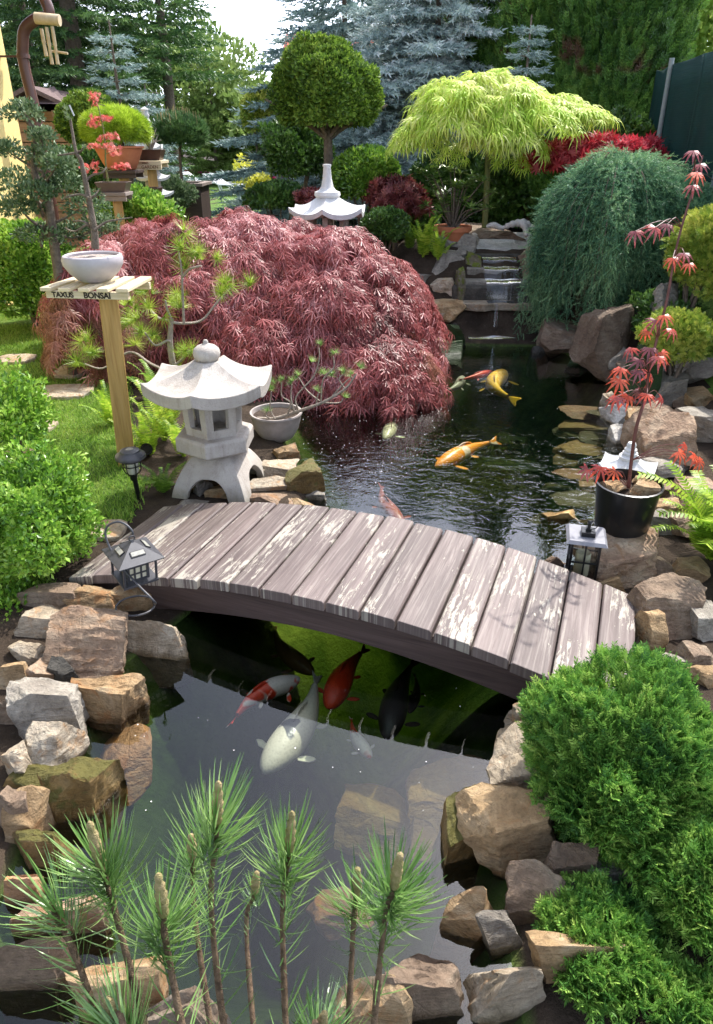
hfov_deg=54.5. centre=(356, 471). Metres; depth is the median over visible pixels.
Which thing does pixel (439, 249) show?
fern
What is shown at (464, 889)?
submerged rock
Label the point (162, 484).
fern
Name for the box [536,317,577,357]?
rock
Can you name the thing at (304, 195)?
red shrub
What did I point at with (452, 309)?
rock
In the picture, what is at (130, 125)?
dome pine
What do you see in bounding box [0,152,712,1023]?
ground
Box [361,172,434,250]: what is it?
red shrub
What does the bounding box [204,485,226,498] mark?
rock
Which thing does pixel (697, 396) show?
rock
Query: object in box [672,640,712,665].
rock
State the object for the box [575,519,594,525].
submerged rock
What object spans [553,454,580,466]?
submerged rock
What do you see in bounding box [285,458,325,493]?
rock
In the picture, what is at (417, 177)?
dark shrub
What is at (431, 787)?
submerged rock
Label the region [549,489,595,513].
submerged rock
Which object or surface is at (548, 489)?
submerged rock
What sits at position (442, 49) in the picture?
spruce tree
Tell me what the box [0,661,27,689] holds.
rock
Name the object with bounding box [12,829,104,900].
rock
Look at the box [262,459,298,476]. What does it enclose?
rock
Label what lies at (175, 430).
fern
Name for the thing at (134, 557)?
hanging lantern
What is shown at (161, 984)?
rock
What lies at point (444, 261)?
rock
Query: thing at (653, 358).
potted maple
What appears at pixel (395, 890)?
foreground pine
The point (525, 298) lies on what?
rock
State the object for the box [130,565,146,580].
window panes
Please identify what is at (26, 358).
stepping stone
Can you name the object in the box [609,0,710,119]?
thuja column
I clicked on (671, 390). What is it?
rock
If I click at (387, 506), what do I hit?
koi
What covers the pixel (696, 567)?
rock
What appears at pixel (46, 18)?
wind chime
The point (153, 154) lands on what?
bonsai tray
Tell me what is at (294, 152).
dark shrub
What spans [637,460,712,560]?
fern
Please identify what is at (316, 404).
leaning pine
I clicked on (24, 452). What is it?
stepping stone
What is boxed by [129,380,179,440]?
fern
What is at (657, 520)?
rock
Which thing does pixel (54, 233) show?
cloud pruned tree
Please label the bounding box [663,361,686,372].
rock
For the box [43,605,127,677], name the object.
rock
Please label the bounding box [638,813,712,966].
juniper
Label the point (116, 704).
rock
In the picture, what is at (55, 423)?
stepping stone
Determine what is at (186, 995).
rock
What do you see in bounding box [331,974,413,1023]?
rock
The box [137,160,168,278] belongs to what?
bonsai stand
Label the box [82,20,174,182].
spruce tree
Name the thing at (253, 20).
sky
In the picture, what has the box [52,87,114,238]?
round shrub
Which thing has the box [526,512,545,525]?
submerged rock
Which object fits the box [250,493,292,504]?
rock
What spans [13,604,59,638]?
rock
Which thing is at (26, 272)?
box bush
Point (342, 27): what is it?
spruce tree
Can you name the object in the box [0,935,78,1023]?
rock
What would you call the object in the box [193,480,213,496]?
rock
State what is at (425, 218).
dark shrub
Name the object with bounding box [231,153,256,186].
yellow shrub
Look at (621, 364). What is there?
rock
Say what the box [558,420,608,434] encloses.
submerged rock
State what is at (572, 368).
rock
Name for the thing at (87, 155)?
dark shrub
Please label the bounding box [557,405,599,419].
submerged rock
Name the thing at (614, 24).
thuja column
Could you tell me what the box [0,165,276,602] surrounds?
lawn
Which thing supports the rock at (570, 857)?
on the ground at (232, 664)
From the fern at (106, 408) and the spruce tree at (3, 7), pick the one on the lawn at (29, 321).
the fern at (106, 408)
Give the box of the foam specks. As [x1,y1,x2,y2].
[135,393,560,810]
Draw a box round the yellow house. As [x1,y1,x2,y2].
[0,0,63,304]
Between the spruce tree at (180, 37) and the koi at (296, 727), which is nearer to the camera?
the koi at (296, 727)
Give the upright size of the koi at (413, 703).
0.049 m
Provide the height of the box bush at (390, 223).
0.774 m
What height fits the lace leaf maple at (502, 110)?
1.824 m
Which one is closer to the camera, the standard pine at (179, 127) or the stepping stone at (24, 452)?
the stepping stone at (24, 452)
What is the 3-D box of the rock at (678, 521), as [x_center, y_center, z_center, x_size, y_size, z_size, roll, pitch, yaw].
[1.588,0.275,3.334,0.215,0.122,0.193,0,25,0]
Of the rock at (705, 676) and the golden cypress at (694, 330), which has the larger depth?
the golden cypress at (694, 330)
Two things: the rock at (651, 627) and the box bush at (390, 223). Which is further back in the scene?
the box bush at (390, 223)
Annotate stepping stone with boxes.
[0,354,36,364]
[3,448,34,463]
[37,384,94,399]
[47,420,58,431]
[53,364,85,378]
[90,519,127,541]
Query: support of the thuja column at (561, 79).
on the ground at (232, 664)
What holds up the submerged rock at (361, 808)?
on the ground at (232, 664)
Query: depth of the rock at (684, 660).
2.48 m
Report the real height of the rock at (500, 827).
0.251 m
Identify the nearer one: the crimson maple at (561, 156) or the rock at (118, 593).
the rock at (118, 593)
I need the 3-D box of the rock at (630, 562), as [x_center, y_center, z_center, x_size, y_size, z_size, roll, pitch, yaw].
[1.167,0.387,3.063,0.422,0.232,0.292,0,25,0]
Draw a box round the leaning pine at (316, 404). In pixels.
[257,340,367,419]
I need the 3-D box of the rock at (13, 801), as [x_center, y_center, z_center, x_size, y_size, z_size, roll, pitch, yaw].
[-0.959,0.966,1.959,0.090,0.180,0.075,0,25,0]
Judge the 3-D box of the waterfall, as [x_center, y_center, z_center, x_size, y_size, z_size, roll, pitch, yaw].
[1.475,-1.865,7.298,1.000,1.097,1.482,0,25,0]
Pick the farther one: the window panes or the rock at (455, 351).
the rock at (455, 351)
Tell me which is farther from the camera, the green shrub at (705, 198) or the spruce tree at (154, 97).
the spruce tree at (154, 97)
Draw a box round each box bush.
[0,216,72,326]
[359,205,410,259]
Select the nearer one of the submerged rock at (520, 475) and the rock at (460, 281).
the submerged rock at (520, 475)
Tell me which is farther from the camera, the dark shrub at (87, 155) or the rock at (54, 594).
the dark shrub at (87, 155)
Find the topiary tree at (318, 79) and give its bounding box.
[265,29,387,225]
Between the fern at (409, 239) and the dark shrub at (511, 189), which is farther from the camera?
the dark shrub at (511, 189)
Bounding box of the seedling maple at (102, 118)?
[78,91,130,181]
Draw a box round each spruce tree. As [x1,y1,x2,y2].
[0,0,156,107]
[0,0,204,230]
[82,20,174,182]
[90,0,243,173]
[128,84,192,181]
[169,55,255,181]
[191,0,427,234]
[199,61,251,172]
[236,161,306,225]
[281,0,533,231]
[504,15,558,150]
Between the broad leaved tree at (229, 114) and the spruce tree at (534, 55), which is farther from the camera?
the broad leaved tree at (229, 114)
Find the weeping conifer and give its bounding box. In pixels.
[510,140,712,357]
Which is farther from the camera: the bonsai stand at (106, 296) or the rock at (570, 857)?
the bonsai stand at (106, 296)
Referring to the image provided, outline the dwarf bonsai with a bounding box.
[146,127,161,149]
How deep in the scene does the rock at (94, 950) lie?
1.72 m
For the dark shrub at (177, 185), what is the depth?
9.02 m
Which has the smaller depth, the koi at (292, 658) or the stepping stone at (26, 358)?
the koi at (292, 658)
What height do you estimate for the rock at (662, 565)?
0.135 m
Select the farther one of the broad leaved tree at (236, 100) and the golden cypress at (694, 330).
the broad leaved tree at (236, 100)
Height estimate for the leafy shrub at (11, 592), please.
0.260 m
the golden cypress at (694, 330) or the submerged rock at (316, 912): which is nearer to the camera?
the submerged rock at (316, 912)
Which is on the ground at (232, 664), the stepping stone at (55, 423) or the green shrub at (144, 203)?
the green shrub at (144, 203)
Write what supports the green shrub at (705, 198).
on the ground at (232, 664)
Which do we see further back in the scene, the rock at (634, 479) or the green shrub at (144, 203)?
the green shrub at (144, 203)
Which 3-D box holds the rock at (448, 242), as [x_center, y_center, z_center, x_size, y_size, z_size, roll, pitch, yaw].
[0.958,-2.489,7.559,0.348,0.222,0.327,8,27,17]
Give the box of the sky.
[2,0,402,150]
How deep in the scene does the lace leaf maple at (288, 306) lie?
5.22 m
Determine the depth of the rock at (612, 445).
4.55 m
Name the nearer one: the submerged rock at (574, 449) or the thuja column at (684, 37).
the submerged rock at (574, 449)
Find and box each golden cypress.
[634,306,712,377]
[660,203,712,309]
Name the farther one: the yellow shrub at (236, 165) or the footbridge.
the yellow shrub at (236, 165)
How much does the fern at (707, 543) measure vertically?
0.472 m
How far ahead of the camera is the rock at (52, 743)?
2.13 m
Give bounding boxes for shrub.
[0,355,61,453]
[0,436,111,588]
[0,577,37,622]
[38,143,118,240]
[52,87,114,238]
[86,182,185,227]
[133,171,199,266]
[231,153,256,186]
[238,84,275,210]
[240,178,303,221]
[255,118,335,231]
[292,185,320,204]
[331,142,403,277]
[360,207,441,252]
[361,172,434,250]
[406,139,482,222]
[464,148,542,230]
[516,169,568,223]
[529,124,587,152]
[585,105,656,138]
[625,284,709,334]
[654,173,712,224]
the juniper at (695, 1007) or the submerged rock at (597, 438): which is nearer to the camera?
the juniper at (695, 1007)
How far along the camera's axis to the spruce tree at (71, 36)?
13.05 m
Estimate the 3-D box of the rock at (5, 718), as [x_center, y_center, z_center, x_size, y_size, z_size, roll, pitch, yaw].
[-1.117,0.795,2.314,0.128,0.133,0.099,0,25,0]
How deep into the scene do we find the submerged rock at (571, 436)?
5.05 m
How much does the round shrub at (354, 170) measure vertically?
1.563 m
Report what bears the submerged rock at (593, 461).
on the ground at (232, 664)
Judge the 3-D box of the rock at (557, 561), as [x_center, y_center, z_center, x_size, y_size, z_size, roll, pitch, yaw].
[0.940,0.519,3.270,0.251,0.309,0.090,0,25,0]
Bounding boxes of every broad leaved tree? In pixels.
[0,3,60,85]
[85,0,270,170]
[181,80,261,180]
[205,80,284,147]
[683,0,712,57]
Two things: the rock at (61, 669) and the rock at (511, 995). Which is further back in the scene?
the rock at (61, 669)
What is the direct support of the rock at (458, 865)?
on the ground at (232, 664)
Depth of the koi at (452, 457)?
4.49 m
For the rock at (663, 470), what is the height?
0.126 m
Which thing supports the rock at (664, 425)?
on the ground at (232, 664)
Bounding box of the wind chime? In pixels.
[33,0,67,64]
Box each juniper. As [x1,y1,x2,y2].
[515,640,712,904]
[530,864,683,1023]
[609,932,712,1023]
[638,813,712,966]
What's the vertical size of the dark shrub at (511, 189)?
1.053 m
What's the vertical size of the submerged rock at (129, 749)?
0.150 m
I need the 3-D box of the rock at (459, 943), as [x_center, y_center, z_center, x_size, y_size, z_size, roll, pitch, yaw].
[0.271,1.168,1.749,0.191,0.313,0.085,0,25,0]
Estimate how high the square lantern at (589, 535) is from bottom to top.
0.280 m
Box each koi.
[227,675,299,726]
[255,670,327,774]
[271,624,314,675]
[318,644,370,709]
[347,717,374,758]
[366,659,419,739]
[372,483,410,519]
[375,418,405,440]
[408,672,424,713]
[435,436,500,469]
[447,376,470,390]
[459,370,491,380]
[479,369,520,406]
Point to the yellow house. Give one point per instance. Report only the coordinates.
(26, 27)
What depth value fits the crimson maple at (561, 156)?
7.34 m
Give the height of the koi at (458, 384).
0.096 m
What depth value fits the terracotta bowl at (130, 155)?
7.05 m
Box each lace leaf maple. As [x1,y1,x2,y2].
[31,205,454,460]
[386,66,624,227]
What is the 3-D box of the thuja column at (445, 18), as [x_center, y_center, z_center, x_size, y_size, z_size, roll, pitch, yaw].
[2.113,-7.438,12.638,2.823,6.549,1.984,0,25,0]
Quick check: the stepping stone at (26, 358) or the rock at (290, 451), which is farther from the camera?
the stepping stone at (26, 358)
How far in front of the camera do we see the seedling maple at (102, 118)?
6.17 m
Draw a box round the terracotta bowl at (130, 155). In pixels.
[94,146,143,169]
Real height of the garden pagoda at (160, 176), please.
1.510 m
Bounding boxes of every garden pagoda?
[134,107,173,202]
[598,441,657,474]
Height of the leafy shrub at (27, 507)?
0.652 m
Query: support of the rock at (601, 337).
on the ground at (232, 664)
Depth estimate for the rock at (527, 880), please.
1.71 m
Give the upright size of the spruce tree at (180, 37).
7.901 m
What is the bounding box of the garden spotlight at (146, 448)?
[140,443,152,457]
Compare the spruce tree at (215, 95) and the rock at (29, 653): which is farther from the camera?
the spruce tree at (215, 95)
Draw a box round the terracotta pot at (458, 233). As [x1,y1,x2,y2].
[433,224,471,241]
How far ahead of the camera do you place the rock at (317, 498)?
3.80 m
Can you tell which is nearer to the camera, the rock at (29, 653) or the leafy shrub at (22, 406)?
the rock at (29, 653)
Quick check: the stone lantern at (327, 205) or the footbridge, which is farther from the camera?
the stone lantern at (327, 205)
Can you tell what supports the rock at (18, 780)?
on the ground at (232, 664)
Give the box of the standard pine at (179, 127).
[151,104,210,178]
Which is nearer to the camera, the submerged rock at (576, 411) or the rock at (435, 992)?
the rock at (435, 992)
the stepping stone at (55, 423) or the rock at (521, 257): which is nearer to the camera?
the stepping stone at (55, 423)
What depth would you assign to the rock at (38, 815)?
1.94 m
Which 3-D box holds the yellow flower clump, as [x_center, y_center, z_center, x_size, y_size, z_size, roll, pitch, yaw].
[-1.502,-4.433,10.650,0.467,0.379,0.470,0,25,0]
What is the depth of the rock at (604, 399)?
5.17 m
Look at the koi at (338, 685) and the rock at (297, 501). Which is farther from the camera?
the rock at (297, 501)
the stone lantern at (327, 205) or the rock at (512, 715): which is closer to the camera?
the rock at (512, 715)
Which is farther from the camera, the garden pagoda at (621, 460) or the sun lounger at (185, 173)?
the sun lounger at (185, 173)
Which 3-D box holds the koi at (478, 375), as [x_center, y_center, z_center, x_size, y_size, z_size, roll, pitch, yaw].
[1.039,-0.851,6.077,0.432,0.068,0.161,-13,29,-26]
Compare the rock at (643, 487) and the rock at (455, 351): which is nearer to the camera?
the rock at (643, 487)
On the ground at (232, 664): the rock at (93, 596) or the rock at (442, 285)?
the rock at (93, 596)
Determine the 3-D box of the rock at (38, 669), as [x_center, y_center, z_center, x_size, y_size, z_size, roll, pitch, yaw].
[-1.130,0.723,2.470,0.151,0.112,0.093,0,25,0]
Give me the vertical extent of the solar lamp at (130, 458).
0.391 m
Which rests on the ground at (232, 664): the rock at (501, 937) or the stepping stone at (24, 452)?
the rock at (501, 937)
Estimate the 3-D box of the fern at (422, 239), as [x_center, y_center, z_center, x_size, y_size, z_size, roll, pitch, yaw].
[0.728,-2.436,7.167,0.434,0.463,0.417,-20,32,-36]
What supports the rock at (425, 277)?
on the ground at (232, 664)
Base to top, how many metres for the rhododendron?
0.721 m
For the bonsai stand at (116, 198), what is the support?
on the ground at (232, 664)
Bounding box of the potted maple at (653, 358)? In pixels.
[577,150,708,488]
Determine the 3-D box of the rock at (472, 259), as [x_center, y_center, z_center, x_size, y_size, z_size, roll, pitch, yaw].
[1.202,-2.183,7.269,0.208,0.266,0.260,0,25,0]
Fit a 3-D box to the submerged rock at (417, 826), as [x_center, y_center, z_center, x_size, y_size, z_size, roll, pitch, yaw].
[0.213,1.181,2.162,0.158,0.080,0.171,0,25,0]
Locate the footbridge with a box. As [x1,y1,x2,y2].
[69,502,635,700]
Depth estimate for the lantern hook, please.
2.61 m
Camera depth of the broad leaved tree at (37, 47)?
26.42 m
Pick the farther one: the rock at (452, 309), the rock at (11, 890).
the rock at (452, 309)
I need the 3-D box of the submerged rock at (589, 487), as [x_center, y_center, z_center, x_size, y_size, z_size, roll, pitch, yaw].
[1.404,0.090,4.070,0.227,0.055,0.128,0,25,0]
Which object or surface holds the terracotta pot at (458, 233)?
on the ground at (232, 664)
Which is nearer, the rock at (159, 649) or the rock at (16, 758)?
the rock at (16, 758)
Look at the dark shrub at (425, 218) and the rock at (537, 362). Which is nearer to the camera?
the rock at (537, 362)
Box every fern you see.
[79,380,135,425]
[107,402,168,454]
[126,359,157,386]
[127,461,186,492]
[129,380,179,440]
[140,408,185,456]
[402,214,448,257]
[403,222,423,247]
[416,225,458,259]
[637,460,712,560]
[656,465,712,555]
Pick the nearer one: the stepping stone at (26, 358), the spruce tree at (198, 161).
the stepping stone at (26, 358)
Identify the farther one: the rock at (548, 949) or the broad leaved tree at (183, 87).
the broad leaved tree at (183, 87)
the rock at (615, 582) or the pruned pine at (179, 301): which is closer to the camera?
the rock at (615, 582)
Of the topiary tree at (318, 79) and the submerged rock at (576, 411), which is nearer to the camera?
the submerged rock at (576, 411)
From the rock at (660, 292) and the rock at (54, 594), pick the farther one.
the rock at (660, 292)
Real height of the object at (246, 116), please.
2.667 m
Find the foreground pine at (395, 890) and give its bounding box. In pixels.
[0,752,452,1023]
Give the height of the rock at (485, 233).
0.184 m
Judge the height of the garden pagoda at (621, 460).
0.320 m
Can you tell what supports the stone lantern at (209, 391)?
on the ground at (232, 664)
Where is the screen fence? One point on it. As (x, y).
(681, 113)
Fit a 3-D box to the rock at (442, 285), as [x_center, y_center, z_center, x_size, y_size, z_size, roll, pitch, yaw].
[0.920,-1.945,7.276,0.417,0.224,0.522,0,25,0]
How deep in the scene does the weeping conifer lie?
6.09 m
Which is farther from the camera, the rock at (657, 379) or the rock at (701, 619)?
the rock at (657, 379)
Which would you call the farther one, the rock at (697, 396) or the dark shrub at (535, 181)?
the dark shrub at (535, 181)
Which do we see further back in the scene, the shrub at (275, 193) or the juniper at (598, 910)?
the shrub at (275, 193)
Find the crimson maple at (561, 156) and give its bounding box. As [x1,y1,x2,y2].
[518,128,671,175]
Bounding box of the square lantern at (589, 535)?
[564,520,607,582]
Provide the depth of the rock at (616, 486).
3.04 m
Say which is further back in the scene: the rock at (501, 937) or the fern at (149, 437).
the fern at (149, 437)
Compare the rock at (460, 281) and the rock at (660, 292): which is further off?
the rock at (460, 281)
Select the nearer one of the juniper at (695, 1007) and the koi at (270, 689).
the juniper at (695, 1007)
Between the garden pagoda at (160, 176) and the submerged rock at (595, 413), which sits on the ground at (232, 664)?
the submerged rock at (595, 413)
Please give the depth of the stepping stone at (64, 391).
5.12 m
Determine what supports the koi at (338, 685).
in the water
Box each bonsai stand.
[40,276,151,465]
[99,191,132,227]
[101,169,143,224]
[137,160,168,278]
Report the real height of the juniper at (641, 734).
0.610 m
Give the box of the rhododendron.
[413,160,499,226]
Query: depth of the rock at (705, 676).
2.39 m
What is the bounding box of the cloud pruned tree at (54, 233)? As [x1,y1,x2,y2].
[0,96,125,374]
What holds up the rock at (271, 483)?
on the ground at (232, 664)
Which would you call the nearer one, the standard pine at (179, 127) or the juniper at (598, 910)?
the juniper at (598, 910)
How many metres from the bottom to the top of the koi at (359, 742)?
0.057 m
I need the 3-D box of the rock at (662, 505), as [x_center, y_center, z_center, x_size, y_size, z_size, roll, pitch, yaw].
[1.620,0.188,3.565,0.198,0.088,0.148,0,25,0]
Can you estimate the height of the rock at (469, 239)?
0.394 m
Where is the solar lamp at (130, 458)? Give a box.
[115,447,145,499]
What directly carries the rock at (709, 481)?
on the ground at (232, 664)
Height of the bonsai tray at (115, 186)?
0.089 m
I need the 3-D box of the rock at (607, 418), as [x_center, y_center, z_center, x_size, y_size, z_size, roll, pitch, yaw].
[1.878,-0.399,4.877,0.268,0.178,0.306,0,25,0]
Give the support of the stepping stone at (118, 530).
on the lawn at (29, 321)
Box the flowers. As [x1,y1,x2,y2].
[170,169,276,178]
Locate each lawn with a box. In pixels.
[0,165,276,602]
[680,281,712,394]
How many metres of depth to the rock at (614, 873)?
1.72 m
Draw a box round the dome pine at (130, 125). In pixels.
[76,101,154,146]
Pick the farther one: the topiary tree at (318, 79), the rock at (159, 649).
the topiary tree at (318, 79)
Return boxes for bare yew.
[57,103,131,248]
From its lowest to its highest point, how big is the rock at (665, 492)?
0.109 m
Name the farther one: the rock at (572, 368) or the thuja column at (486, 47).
the thuja column at (486, 47)
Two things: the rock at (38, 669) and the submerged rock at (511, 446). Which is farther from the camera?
the submerged rock at (511, 446)
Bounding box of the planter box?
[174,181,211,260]
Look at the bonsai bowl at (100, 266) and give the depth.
3.44 m
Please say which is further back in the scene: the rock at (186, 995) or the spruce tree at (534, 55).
the spruce tree at (534, 55)
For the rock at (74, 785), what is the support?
on the ground at (232, 664)
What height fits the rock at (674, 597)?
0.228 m
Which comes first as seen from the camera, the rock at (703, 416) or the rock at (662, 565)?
the rock at (662, 565)
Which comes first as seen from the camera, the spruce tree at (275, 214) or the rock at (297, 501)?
the rock at (297, 501)
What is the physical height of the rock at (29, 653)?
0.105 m
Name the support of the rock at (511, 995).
on the ground at (232, 664)
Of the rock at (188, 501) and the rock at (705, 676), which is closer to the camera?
the rock at (705, 676)
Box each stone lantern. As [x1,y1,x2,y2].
[140,339,271,502]
[288,164,364,231]
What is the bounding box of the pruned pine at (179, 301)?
[61,214,260,409]
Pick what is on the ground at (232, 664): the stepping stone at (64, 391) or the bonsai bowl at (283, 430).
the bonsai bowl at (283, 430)
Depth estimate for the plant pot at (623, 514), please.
3.02 m
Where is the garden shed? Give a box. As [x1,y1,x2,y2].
[13,86,113,245]
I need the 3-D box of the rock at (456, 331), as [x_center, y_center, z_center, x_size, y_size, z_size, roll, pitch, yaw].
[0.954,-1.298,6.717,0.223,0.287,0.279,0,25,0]
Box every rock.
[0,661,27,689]
[0,699,13,723]
[0,740,31,774]
[0,785,27,826]
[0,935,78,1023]
[1,784,59,843]
[3,764,54,787]
[3,874,44,914]
[5,677,89,738]
[7,640,45,664]
[9,895,117,967]
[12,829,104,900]
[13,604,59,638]
[17,582,80,608]
[24,721,89,765]
[25,657,53,679]
[37,756,127,863]
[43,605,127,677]
[47,656,78,682]
[63,585,121,609]
[64,956,168,1023]
[70,673,150,734]
[100,723,152,805]
[111,585,152,610]
[127,620,192,688]
[146,986,231,1023]
[177,499,208,505]
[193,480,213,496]
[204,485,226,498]
[250,475,286,491]
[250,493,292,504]
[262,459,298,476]
[272,442,300,459]
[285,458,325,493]
[291,497,314,507]
[306,490,326,506]
[306,886,373,941]
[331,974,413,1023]
[333,783,409,863]
[384,953,464,1023]
[402,817,437,876]
[405,754,489,834]
[419,274,430,281]
[429,784,479,901]
[430,278,454,295]
[430,886,492,974]
[432,234,457,246]
[432,246,475,274]
[434,299,466,322]
[439,340,463,371]
[444,324,465,347]
[453,233,479,246]
[455,267,465,299]
[455,782,555,879]
[458,868,478,893]
[461,222,525,240]
[461,966,545,1023]
[465,250,481,267]
[468,456,550,492]
[475,910,522,960]
[486,721,541,788]
[487,431,529,458]
[504,702,524,727]
[504,859,565,926]
[518,245,544,283]
[523,277,537,313]
[525,930,624,983]
[526,345,549,381]
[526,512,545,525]
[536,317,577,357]
[539,509,578,559]
[541,483,570,498]
[543,841,599,877]
[544,556,568,585]
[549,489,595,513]
[551,468,593,483]
[552,427,578,440]
[552,440,603,457]
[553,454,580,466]
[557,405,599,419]
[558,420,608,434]
[563,360,587,376]
[569,304,634,383]
[573,527,658,588]
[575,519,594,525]
[576,481,595,493]
[578,431,607,446]
[582,455,603,466]
[586,410,599,418]
[586,859,637,887]
[598,391,619,409]
[599,402,628,427]
[600,480,625,492]
[600,575,625,598]
[602,423,623,454]
[608,346,630,371]
[616,361,626,371]
[618,344,662,399]
[620,401,697,468]
[625,405,640,419]
[626,572,706,643]
[628,479,660,495]
[632,369,688,407]
[632,475,645,483]
[634,609,668,650]
[640,456,688,478]
[651,282,677,314]
[651,508,671,534]
[655,556,674,575]
[656,497,682,511]
[659,484,672,498]
[662,512,695,536]
[662,653,689,665]
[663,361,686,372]
[664,475,712,508]
[671,348,712,383]
[672,396,685,407]
[672,556,710,582]
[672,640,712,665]
[675,406,712,442]
[684,386,712,406]
[684,665,712,688]
[690,599,712,641]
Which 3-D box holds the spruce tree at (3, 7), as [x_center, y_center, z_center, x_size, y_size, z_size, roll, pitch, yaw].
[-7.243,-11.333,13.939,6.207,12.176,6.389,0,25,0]
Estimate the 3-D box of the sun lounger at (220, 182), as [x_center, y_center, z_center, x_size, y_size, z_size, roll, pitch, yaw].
[-4.327,-9.957,23.998,1.897,0.706,0.690,10,27,20]
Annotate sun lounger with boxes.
[183,172,230,190]
[202,173,238,194]
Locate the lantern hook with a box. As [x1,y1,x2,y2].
[104,521,156,616]
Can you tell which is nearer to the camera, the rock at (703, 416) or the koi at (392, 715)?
the koi at (392, 715)
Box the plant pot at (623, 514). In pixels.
[594,468,664,538]
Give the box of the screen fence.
[649,52,712,188]
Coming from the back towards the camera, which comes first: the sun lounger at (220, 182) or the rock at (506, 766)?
the sun lounger at (220, 182)
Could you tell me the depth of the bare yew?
3.37 m
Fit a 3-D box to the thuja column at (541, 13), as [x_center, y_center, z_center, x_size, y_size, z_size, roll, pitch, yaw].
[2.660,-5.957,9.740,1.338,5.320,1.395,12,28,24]
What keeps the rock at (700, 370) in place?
on the ground at (232, 664)
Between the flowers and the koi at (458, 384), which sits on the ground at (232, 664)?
the flowers
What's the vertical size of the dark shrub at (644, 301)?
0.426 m
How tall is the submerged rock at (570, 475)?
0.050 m
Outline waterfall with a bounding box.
[452,232,546,338]
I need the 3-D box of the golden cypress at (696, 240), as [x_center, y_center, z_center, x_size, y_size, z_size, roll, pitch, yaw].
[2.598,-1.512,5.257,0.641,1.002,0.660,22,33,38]
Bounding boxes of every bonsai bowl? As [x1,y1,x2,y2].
[61,250,122,282]
[249,403,301,442]
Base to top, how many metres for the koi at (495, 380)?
0.174 m
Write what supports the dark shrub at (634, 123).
on the ground at (232, 664)
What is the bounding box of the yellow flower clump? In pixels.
[243,171,271,189]
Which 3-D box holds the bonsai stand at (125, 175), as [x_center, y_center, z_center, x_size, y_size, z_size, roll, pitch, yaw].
[-2.447,-2.491,7.564,0.350,1.485,0.340,0,25,0]
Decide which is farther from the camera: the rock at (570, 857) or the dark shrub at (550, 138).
the dark shrub at (550, 138)
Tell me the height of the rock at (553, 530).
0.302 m
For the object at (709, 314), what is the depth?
5.51 m
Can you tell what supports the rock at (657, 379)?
on the rock at (671, 390)
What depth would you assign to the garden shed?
11.73 m
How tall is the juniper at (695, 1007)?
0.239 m
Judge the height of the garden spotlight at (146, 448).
0.164 m
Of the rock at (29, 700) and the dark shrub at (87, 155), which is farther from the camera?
the dark shrub at (87, 155)
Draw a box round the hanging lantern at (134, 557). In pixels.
[102,535,164,590]
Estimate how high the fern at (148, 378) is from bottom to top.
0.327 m
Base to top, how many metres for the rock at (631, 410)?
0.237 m
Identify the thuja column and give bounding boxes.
[406,0,463,72]
[461,0,530,149]
[490,0,573,152]
[542,0,607,130]
[571,0,686,127]
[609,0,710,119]
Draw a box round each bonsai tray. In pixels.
[94,181,131,191]
[135,187,162,195]
[140,149,164,159]
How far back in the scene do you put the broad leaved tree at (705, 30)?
12.17 m
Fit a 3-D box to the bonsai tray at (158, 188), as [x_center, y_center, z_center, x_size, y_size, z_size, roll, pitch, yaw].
[-2.126,-2.769,6.878,0.358,0.119,0.219,0,25,0]
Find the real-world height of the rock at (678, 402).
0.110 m
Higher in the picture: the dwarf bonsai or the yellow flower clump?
the dwarf bonsai
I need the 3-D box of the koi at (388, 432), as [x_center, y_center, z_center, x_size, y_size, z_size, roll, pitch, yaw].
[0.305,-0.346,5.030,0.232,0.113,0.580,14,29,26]
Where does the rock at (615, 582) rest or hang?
on the ground at (232, 664)
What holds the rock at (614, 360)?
on the ground at (232, 664)

